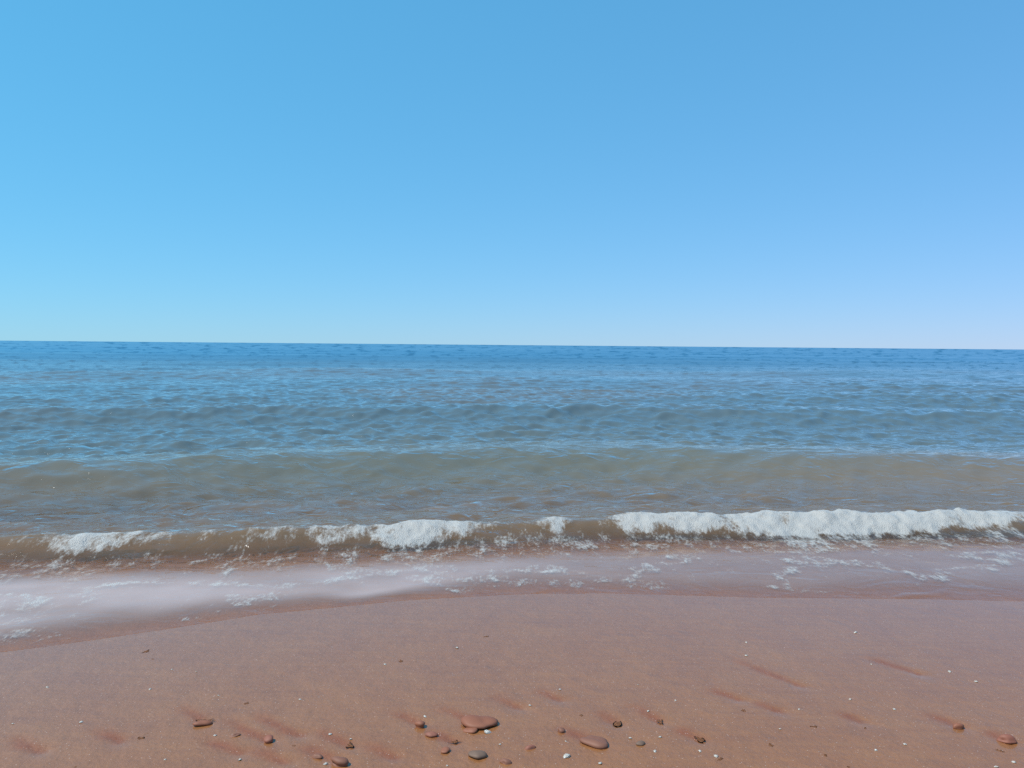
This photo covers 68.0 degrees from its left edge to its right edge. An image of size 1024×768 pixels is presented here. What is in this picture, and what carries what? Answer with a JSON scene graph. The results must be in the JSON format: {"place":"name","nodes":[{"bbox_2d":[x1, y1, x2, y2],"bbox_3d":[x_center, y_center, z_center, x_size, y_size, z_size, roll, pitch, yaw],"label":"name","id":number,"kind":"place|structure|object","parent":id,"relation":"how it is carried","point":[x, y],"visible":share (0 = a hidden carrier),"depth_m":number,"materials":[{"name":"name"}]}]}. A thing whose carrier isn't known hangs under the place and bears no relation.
{"place":"outdoors","nodes":[
{"label":"outdoors","id":0,"kind":"place"},
{"bbox_2d":[0,515,1023,767],"bbox_3d":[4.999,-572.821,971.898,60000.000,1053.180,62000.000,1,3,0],"label":"beach sand","id":1,"kind":"structure","parent":0,"point":[604,645],"depth_m":3.15,"materials":[{"name":"brown sand"}]},
{"bbox_2d":[193,720,212,725],"bbox_3d":[-1.018,1.114,2.498,0.064,0.016,0.037,8,-6,-27],"label":"pebble","id":2,"kind":"object","parent":1,"relation":"on","point":[203,723],"visible":1,"depth_m":2.49,"materials":[{"name":"brown stone"}]},
{"bbox_2d":[264,735,272,743],"bbox_3d":[-0.766,1.119,2.389,0.029,0.020,0.032,-9,10,-20],"label":"pebble","id":3,"kind":"object","parent":1,"relation":"on","point":[268,739],"visible":1,"depth_m":2.38,"materials":[{"name":"stone"}]},
{"bbox_2d":[312,754,322,758],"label":"pebble","id":4,"kind":"object","parent":1,"relation":"on","point":[317,756],"visible":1,"depth_m":2.28,"materials":[{"name":"stone"}]},
{"bbox_2d":[331,756,348,766],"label":"pebble","id":5,"kind":"object","parent":1,"relation":"on","point":[337,761],"visible":1,"depth_m":2.24,"materials":[{"name":"stone"}]},
{"bbox_2d":[415,721,424,727],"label":"pebble","id":6,"kind":"object","parent":1,"relation":"on","point":[419,724],"visible":1,"depth_m":2.48,"materials":[{"name":"brown stone"}]},
{"bbox_2d":[425,732,437,736],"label":"pebble","id":7,"kind":"object","parent":1,"relation":"on","point":[431,734],"visible":1,"depth_m":2.42,"materials":[{"name":"brown stone"}]},
{"bbox_2d":[441,746,449,753],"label":"pebble","id":8,"kind":"object","parent":1,"relation":"on","point":[445,750],"visible":1,"depth_m":2.32,"materials":[{"name":"pink stone"}]},
{"bbox_2d":[463,727,477,733],"bbox_3d":[-0.136,1.123,2.466,0.050,0.012,0.036,-6,6,17],"label":"pebble","id":9,"kind":"object","parent":1,"relation":"on","point":[470,730],"visible":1,"depth_m":2.46,"materials":[{"name":"brown stone"}]},
{"bbox_2d":[468,750,486,758],"bbox_3d":[-0.104,1.125,2.301,0.059,0.022,0.043,3,-4,6],"label":"pebble","id":10,"kind":"object","parent":1,"relation":"on","point":[478,754],"visible":1,"depth_m":2.29,"materials":[{"name":"grey stone"}]},
{"bbox_2d":[461,715,497,728],"bbox_3d":[-0.107,1.117,2.506,0.124,0.034,0.082,1,-1,-4],"label":"pebble","id":11,"kind":"object","parent":1,"relation":"on","point":[476,721],"visible":0.98,"depth_m":2.49,"materials":[{"name":"brown stone"}]},
{"bbox_2d":[500,758,511,764],"bbox_3d":[-0.018,1.128,2.267,0.039,0.015,0.024,8,6,16],"label":"pebble","id":12,"kind":"object","parent":1,"relation":"on","point":[505,761],"visible":1,"depth_m":2.26,"materials":[{"name":"pink stone"}]},
{"bbox_2d":[525,745,535,749],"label":"pebble","id":13,"kind":"object","parent":1,"relation":"on","point":[529,747],"visible":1,"depth_m":2.35,"materials":[{"name":"pink stone"}]},
{"bbox_2d":[558,727,564,732],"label":"pebble","id":14,"kind":"object","parent":1,"relation":"on","point":[561,730],"visible":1,"depth_m":2.46,"materials":[{"name":"brown stone"}]},
{"bbox_2d":[580,735,607,748],"bbox_3d":[0.260,1.125,2.390,0.093,0.022,0.063,3,6,28],"label":"pebble","id":15,"kind":"object","parent":1,"relation":"on","point":[596,742],"visible":1,"depth_m":2.38,"materials":[{"name":"pink stone"}]},
{"bbox_2d":[613,721,621,726],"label":"pebble","id":16,"kind":"object","parent":1,"relation":"on","point":[617,724],"visible":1,"depth_m":2.52,"materials":[{"name":"brown stone"}]},
{"bbox_2d":[636,740,644,745],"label":"pebble","id":17,"kind":"object","parent":1,"relation":"on","point":[640,743],"visible":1,"depth_m":2.38,"materials":[{"name":"stone"}]},
{"bbox_2d":[694,736,704,742],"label":"pebble","id":18,"kind":"object","parent":1,"relation":"on","point":[700,740],"visible":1,"depth_m":2.42,"materials":[{"name":"brown stone"}]},
{"bbox_2d":[953,723,963,729],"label":"pebble","id":19,"kind":"object","parent":1,"relation":"on","point":[960,726],"visible":1,"depth_m":2.51,"materials":[{"name":"stone"}]},
{"bbox_2d":[996,734,1016,743],"bbox_3d":[1.586,1.137,2.431,0.056,0.029,0.034,0,3,-7],"label":"pebble","id":20,"kind":"object","parent":1,"relation":"on","point":[1007,738],"visible":1,"depth_m":2.42,"materials":[{"name":"stone"}]},
{"bbox_2d":[0,341,1023,635],"bbox_3d":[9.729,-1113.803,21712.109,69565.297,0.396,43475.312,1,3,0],"label":"sea water","id":21,"kind":"structure","parent":0,"point":[112,445],"depth_m":9.98,"materials":[{"name":"blue liquid"}]},
{"bbox_2d":[0,0,1023,349],"label":"sky","id":22,"kind":"structure","parent":0,"point":[681,173],"materials":[{"name":"blue"}]}
]}

